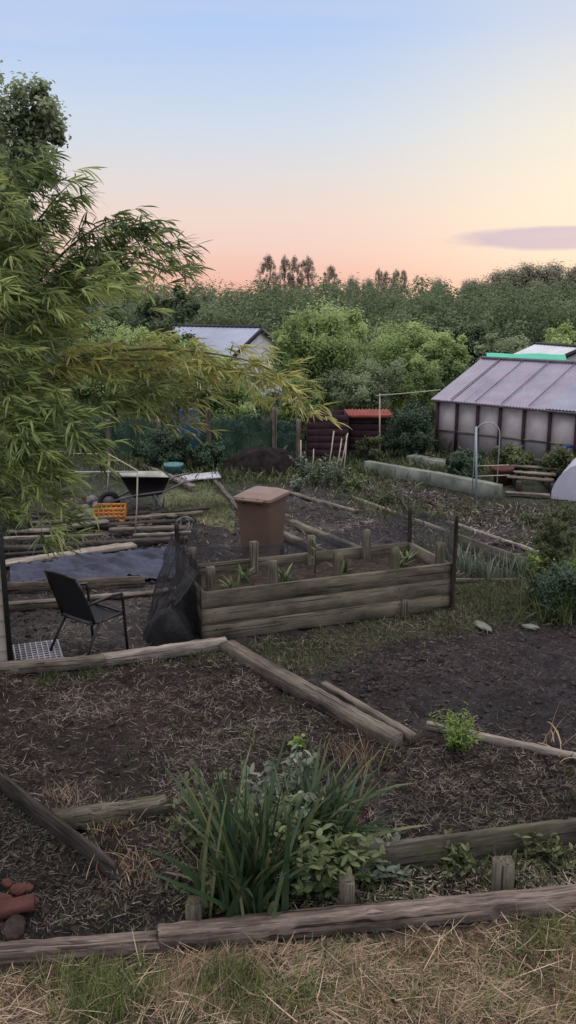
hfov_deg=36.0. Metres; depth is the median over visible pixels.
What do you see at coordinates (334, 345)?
tree
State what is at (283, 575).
seedling
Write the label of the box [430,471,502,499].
concrete kerb
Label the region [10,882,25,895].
clay lump
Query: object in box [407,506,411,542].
net pole
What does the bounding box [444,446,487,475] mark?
bush
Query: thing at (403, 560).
seedling
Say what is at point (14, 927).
stone
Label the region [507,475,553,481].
plank
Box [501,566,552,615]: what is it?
grass tuft
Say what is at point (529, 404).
greenhouse
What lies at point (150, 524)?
plank
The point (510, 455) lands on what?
bush
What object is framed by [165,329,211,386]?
tree
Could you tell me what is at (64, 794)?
grass tuft
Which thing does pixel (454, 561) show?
net pole
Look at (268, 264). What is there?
poplar
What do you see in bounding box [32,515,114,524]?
plank
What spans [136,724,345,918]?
iris clump
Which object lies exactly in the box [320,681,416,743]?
edging board
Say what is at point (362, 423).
shed
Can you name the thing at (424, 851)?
edging board
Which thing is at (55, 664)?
edging board
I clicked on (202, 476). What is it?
board sheet
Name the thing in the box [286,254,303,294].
poplar
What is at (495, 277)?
skyline tree
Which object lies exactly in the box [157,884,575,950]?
timber sleeper
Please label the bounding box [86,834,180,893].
grass tuft
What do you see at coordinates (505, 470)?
plant pot
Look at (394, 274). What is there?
poplar
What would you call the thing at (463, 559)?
leek
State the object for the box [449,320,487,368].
tree
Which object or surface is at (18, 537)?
plank
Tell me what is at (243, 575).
seedling
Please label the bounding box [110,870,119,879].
wood chip
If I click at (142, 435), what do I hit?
hedge bush
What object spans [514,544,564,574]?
shoots
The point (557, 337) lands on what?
tree
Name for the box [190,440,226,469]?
bush
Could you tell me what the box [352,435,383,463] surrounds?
bush
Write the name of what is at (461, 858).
leafy plant
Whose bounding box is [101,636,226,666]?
edging board
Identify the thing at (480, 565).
leek
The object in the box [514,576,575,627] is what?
grass tuft
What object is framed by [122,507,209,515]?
plank
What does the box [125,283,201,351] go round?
tree
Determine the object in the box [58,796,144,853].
grass tuft
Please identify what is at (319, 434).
compost bay
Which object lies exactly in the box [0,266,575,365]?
wood
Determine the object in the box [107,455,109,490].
cane
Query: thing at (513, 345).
tree
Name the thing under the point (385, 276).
poplar
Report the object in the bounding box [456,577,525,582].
edging board
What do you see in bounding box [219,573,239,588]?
seedling
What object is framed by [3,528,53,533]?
plank
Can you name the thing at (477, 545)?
edging board
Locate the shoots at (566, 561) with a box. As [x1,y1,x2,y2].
[553,551,575,568]
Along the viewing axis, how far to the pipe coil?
13.59 m
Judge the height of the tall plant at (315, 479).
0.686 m
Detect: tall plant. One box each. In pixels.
[290,455,311,482]
[290,474,307,492]
[304,452,327,486]
[322,457,342,487]
[333,465,350,485]
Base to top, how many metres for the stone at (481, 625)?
0.073 m
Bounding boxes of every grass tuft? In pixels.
[30,774,98,807]
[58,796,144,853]
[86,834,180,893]
[309,726,390,780]
[412,526,440,553]
[436,523,464,565]
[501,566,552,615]
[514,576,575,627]
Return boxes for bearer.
[510,473,521,491]
[538,475,554,492]
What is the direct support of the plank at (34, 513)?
on the ground at (558, 661)
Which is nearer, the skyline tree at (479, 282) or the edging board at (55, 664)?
the edging board at (55, 664)
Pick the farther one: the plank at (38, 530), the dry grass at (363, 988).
the plank at (38, 530)
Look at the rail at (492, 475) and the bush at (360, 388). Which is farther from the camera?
the bush at (360, 388)
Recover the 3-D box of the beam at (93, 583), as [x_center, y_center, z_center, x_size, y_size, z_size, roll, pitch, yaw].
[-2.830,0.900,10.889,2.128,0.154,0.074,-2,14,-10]
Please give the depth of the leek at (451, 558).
11.73 m
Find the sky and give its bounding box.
[0,0,575,300]
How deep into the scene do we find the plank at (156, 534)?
13.27 m
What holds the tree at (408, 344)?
on the ground at (558, 661)
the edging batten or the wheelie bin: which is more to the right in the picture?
the edging batten
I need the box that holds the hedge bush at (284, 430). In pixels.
[263,418,305,450]
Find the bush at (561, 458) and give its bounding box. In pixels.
[537,442,575,479]
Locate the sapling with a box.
[309,536,322,572]
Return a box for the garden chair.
[44,570,128,654]
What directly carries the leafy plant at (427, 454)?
on the ground at (558, 661)
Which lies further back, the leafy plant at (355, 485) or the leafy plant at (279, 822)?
the leafy plant at (355, 485)
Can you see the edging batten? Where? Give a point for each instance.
(504, 742)
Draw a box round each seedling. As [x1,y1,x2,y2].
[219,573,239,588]
[236,563,255,581]
[278,564,291,580]
[326,559,351,571]
[400,547,420,560]
[400,554,413,567]
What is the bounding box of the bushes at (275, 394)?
[35,359,473,455]
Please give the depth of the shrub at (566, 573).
9.79 m
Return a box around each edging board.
[0,654,103,673]
[0,771,120,883]
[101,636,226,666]
[283,531,326,550]
[288,519,361,547]
[289,490,358,512]
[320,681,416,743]
[349,818,575,872]
[350,496,449,532]
[447,521,538,553]
[450,531,533,576]
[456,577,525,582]
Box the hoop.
[471,422,499,497]
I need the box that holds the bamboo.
[0,142,349,558]
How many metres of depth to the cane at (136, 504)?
13.23 m
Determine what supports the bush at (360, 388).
on the ground at (558, 661)
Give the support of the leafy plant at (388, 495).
on the ground at (558, 661)
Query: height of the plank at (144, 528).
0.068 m
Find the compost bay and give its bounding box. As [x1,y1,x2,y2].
[306,410,347,461]
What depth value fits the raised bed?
9.86 m
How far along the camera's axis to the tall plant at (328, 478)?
16.77 m
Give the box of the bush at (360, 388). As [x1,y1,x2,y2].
[307,354,413,409]
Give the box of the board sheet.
[179,472,220,479]
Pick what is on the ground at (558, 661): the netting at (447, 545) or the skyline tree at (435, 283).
the skyline tree at (435, 283)
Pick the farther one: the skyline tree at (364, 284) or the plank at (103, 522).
the skyline tree at (364, 284)
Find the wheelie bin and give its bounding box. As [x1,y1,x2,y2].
[233,486,289,558]
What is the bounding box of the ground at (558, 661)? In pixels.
[0,301,575,1023]
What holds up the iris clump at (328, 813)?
on the ground at (558, 661)
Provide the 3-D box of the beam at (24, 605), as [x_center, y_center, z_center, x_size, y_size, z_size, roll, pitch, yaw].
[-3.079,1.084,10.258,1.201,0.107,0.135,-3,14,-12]
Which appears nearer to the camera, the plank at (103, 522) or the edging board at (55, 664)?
the edging board at (55, 664)
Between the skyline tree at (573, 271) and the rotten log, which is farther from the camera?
the skyline tree at (573, 271)
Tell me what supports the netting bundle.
on the ground at (558, 661)
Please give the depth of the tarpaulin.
11.65 m
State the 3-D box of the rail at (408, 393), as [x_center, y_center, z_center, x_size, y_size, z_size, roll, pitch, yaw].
[2.577,-2.560,19.049,1.396,0.149,0.021,0,14,0]
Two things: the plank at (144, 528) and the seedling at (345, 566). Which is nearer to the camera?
the seedling at (345, 566)
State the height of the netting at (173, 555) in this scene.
0.950 m
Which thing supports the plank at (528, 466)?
on the bearer at (548, 485)
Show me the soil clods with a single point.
(44, 910)
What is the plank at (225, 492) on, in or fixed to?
on the ground at (558, 661)
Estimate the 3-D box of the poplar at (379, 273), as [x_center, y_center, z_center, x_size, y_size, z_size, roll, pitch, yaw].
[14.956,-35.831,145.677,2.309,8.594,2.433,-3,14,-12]
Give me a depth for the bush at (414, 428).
19.85 m
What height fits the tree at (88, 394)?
3.376 m
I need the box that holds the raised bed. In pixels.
[180,529,451,639]
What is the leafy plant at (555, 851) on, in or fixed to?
on the ground at (558, 661)
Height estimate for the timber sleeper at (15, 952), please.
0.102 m
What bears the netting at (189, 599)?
hanging from the net pole at (176, 528)
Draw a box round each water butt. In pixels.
[179,408,200,448]
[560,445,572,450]
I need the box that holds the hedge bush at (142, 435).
[136,418,178,447]
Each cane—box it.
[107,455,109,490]
[134,472,137,537]
[328,431,333,464]
[343,435,346,468]
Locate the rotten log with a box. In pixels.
[51,794,168,834]
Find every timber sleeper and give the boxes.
[0,930,159,966]
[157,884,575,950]
[220,639,402,750]
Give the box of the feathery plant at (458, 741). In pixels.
[429,701,483,753]
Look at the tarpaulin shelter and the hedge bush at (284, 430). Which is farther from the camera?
the tarpaulin shelter
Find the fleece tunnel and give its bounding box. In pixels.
[551,458,575,500]
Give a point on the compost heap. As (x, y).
(269, 458)
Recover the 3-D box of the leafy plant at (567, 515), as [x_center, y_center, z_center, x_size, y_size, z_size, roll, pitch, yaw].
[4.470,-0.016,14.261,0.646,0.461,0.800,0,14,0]
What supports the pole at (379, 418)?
on the ground at (558, 661)
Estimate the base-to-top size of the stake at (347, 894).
0.280 m
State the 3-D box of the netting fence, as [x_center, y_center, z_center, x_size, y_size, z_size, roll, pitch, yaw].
[-1.834,-1.641,19.310,4.247,1.271,0.152,0,14,0]
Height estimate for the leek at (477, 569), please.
0.429 m
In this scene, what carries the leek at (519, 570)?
on the ground at (558, 661)
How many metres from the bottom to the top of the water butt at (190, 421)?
1.060 m
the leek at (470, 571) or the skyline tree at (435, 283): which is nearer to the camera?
the leek at (470, 571)
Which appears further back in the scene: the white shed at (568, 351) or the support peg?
the white shed at (568, 351)
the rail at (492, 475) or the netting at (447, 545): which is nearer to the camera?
the netting at (447, 545)
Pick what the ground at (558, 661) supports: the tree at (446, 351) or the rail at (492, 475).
the tree at (446, 351)
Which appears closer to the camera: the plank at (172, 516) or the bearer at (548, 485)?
the plank at (172, 516)
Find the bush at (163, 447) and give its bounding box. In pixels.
[128,422,196,466]
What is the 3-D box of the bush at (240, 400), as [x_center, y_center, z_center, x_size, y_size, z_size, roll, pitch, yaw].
[-1.708,-3.089,23.036,3.225,2.790,2.776,0,14,0]
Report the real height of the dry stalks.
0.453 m
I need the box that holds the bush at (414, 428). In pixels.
[380,395,439,457]
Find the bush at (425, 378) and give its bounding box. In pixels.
[399,350,445,415]
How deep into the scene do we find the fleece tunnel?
15.80 m
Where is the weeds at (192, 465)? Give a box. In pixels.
[0,445,575,977]
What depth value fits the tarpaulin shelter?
25.43 m
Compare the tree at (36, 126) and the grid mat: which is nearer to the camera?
the grid mat
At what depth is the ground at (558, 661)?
7.43 m
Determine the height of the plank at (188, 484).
0.082 m
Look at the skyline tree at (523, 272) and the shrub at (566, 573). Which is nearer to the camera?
the shrub at (566, 573)
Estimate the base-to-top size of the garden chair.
0.926 m
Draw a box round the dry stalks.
[538,703,575,761]
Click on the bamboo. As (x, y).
(28, 434)
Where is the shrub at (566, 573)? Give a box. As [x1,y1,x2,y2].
[524,556,575,621]
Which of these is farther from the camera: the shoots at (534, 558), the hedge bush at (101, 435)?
the hedge bush at (101, 435)
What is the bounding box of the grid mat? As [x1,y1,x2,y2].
[12,639,63,659]
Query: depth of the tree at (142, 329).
23.35 m
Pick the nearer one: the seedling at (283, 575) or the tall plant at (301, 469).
the seedling at (283, 575)
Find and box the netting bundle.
[145,599,195,645]
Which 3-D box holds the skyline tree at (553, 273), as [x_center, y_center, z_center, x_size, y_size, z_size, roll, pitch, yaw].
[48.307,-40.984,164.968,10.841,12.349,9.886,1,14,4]
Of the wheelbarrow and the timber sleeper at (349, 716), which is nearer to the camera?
the timber sleeper at (349, 716)
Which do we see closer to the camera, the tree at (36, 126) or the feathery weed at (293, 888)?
the feathery weed at (293, 888)
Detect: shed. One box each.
[109,324,285,398]
[344,409,393,455]
[514,342,575,360]
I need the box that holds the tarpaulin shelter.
[486,353,565,359]
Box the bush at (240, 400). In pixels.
[158,344,282,435]
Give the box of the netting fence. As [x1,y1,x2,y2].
[105,407,300,463]
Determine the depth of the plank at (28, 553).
12.36 m
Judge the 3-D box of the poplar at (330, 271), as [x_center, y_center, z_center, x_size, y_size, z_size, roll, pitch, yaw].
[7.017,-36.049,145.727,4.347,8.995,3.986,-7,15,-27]
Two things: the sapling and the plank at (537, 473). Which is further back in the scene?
the plank at (537, 473)
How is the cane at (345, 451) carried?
on the ground at (558, 661)
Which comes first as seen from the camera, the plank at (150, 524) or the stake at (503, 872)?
the stake at (503, 872)
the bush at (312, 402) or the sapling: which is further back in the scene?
the bush at (312, 402)
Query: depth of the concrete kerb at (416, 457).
18.96 m
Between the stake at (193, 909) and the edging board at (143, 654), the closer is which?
the stake at (193, 909)
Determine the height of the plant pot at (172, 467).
0.250 m
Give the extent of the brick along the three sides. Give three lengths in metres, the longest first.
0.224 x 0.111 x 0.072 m
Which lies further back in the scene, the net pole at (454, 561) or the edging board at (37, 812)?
the net pole at (454, 561)
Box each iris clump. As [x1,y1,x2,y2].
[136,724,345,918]
[281,735,432,875]
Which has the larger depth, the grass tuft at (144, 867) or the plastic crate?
the plastic crate
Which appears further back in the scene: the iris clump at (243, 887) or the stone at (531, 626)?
the stone at (531, 626)
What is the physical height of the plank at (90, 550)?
0.073 m
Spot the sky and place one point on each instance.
(432, 138)
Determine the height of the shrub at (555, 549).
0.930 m
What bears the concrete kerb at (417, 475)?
on the ground at (558, 661)
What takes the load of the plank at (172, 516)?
on the ground at (558, 661)
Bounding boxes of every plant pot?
[164,462,182,474]
[491,466,513,484]
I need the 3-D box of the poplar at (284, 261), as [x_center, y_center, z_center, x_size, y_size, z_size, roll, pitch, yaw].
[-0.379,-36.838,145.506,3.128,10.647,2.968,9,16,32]
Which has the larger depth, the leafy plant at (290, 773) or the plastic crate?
the plastic crate
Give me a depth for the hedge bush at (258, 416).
20.79 m
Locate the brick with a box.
[0,893,34,919]
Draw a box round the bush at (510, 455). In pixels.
[490,442,534,473]
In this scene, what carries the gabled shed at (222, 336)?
on the ground at (558, 661)
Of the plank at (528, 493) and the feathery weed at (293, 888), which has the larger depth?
the plank at (528, 493)
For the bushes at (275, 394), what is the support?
on the ground at (558, 661)
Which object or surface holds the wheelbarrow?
on the ground at (558, 661)
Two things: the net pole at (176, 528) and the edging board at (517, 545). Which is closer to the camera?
the net pole at (176, 528)
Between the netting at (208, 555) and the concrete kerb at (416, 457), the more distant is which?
the concrete kerb at (416, 457)
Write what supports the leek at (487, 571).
on the ground at (558, 661)
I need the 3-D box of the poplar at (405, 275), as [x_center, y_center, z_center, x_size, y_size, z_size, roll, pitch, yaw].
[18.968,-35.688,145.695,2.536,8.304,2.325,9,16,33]
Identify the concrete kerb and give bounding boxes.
[364,460,435,484]
[406,454,449,470]
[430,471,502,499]
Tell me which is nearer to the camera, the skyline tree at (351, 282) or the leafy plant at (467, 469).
the leafy plant at (467, 469)
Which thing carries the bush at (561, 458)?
on the ground at (558, 661)
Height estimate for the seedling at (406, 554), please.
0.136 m
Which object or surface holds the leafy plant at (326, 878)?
on the ground at (558, 661)
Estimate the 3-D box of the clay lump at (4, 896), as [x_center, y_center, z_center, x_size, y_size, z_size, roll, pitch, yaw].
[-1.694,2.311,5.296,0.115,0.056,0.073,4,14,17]
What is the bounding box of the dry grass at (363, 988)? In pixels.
[0,889,575,1023]
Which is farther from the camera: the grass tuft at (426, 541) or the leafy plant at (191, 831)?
the grass tuft at (426, 541)
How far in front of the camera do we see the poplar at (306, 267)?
144.34 m
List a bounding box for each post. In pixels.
[0,511,12,661]
[475,427,476,501]
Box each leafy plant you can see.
[163,767,247,849]
[171,856,224,913]
[210,789,333,881]
[230,743,333,831]
[269,815,386,899]
[329,829,375,888]
[336,832,412,884]
[339,473,365,490]
[370,488,397,504]
[414,451,434,457]
[437,828,477,878]
[454,458,486,478]
[513,509,543,526]
[514,825,575,873]
[544,499,575,523]
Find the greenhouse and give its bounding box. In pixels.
[431,356,575,464]
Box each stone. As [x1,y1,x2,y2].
[3,914,25,940]
[86,495,96,503]
[475,620,491,631]
[521,624,539,629]
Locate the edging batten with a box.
[426,721,575,759]
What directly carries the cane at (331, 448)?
on the ground at (558, 661)
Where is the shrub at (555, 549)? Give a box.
[531,509,575,568]
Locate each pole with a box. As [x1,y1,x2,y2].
[174,523,179,584]
[379,394,379,450]
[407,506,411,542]
[450,515,458,610]
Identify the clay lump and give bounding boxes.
[0,893,12,899]
[2,878,12,888]
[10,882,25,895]
[25,883,33,892]
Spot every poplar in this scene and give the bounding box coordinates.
[255,253,279,301]
[276,254,293,312]
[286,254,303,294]
[295,255,318,296]
[323,264,341,289]
[372,267,384,292]
[381,271,391,307]
[388,268,402,294]
[396,269,409,296]
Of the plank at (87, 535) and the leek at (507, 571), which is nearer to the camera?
the leek at (507, 571)
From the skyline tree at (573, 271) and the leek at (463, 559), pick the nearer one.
the leek at (463, 559)
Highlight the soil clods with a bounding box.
[0,472,575,1018]
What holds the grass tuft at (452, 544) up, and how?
on the ground at (558, 661)
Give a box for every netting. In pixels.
[143,533,198,644]
[177,524,201,639]
[197,510,407,563]
[413,508,453,560]
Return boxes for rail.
[64,471,137,472]
[109,454,138,470]
[375,389,440,395]
[477,465,508,466]
[477,475,509,476]
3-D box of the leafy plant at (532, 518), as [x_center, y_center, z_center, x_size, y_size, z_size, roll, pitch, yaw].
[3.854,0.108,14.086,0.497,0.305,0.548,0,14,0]
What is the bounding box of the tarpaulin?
[10,546,175,581]
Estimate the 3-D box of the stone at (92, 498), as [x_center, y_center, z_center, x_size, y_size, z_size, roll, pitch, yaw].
[-3.474,-0.221,15.656,0.187,0.159,0.221,3,14,12]
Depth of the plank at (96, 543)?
12.76 m
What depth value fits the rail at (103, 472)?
13.17 m
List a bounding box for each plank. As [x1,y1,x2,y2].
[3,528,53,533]
[4,535,51,539]
[4,536,187,551]
[5,542,136,566]
[5,546,93,556]
[29,510,81,515]
[31,518,196,530]
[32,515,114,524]
[34,533,100,539]
[58,519,108,528]
[84,510,203,521]
[85,590,172,599]
[109,525,187,532]
[117,523,151,526]
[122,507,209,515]
[133,531,190,536]
[139,511,176,517]
[140,463,195,487]
[212,479,236,508]
[505,491,549,496]
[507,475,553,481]
[511,464,557,469]
[512,471,555,475]
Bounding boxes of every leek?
[445,541,462,571]
[451,541,471,571]
[464,548,484,573]
[464,549,478,577]
[472,547,498,576]
[475,547,506,577]
[478,548,499,582]
[498,552,521,577]
[510,550,528,579]
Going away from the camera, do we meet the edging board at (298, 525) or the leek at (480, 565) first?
the leek at (480, 565)
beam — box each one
[7,576,144,593]
[9,598,58,611]
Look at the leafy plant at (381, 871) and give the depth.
5.47 m
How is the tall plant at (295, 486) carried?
on the ground at (558, 661)
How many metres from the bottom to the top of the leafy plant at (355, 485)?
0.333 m
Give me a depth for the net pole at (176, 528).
9.94 m
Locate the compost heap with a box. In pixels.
[220,446,305,476]
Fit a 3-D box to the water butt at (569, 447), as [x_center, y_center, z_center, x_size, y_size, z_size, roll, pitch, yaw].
[5.953,-1.188,18.709,0.498,0.560,0.499,0,14,0]
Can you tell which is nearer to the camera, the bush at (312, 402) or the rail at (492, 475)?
the rail at (492, 475)
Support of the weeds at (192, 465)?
on the ground at (558, 661)
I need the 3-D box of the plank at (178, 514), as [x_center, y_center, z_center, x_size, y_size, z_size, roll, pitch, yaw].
[-2.357,0.082,14.382,2.012,0.074,0.120,-5,14,-18]
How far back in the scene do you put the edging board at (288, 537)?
12.91 m
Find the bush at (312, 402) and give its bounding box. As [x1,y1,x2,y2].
[277,369,328,429]
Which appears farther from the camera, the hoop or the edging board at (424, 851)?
the hoop
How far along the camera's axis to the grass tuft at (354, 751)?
6.88 m
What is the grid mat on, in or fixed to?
on the ground at (558, 661)
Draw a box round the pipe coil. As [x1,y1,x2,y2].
[176,516,194,530]
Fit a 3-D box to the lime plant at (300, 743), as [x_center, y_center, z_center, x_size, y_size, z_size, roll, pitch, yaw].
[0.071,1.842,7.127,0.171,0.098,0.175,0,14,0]
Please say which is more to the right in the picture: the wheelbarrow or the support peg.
the support peg
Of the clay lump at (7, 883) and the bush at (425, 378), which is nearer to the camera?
the clay lump at (7, 883)
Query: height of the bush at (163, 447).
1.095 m
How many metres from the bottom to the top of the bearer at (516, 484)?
0.193 m
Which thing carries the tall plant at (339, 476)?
on the ground at (558, 661)
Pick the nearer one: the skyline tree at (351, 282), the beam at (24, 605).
the beam at (24, 605)
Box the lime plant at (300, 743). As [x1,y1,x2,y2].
[287,734,305,747]
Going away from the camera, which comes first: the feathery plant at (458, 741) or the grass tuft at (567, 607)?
the feathery plant at (458, 741)
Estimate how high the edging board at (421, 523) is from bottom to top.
0.074 m
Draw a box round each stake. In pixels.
[185,895,202,920]
[339,875,354,904]
[491,855,514,890]
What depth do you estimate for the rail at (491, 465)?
15.74 m
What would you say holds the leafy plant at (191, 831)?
on the ground at (558, 661)
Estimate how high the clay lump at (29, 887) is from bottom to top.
0.041 m
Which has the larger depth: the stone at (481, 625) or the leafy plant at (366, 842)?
the stone at (481, 625)
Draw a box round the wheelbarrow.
[97,471,196,509]
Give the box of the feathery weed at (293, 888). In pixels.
[272,835,327,900]
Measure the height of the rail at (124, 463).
0.138 m
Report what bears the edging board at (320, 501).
on the ground at (558, 661)
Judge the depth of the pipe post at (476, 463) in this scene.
15.58 m
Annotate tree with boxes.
[0,60,75,535]
[58,305,162,429]
[117,323,189,421]
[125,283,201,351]
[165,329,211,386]
[263,292,375,409]
[344,273,359,298]
[361,277,372,299]
[366,314,433,418]
[417,328,472,403]
[431,275,446,294]
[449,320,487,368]
[457,276,488,306]
[472,332,530,362]
[481,266,521,298]
[502,261,547,314]
[527,258,575,297]
[540,319,575,344]
[562,260,575,290]
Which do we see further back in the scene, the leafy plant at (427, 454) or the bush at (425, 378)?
the bush at (425, 378)
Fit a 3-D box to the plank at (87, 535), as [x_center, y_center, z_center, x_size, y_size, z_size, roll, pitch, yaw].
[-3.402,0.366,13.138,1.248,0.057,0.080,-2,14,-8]
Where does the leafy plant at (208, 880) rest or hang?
on the ground at (558, 661)
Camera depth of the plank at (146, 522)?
13.92 m
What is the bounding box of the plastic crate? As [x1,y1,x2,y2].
[93,503,126,521]
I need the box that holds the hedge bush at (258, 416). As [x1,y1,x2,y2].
[201,410,263,449]
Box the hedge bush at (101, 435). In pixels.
[65,416,126,454]
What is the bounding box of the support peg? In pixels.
[442,839,450,861]
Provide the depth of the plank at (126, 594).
10.64 m
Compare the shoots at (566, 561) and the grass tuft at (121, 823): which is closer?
the grass tuft at (121, 823)
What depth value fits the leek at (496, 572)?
11.38 m

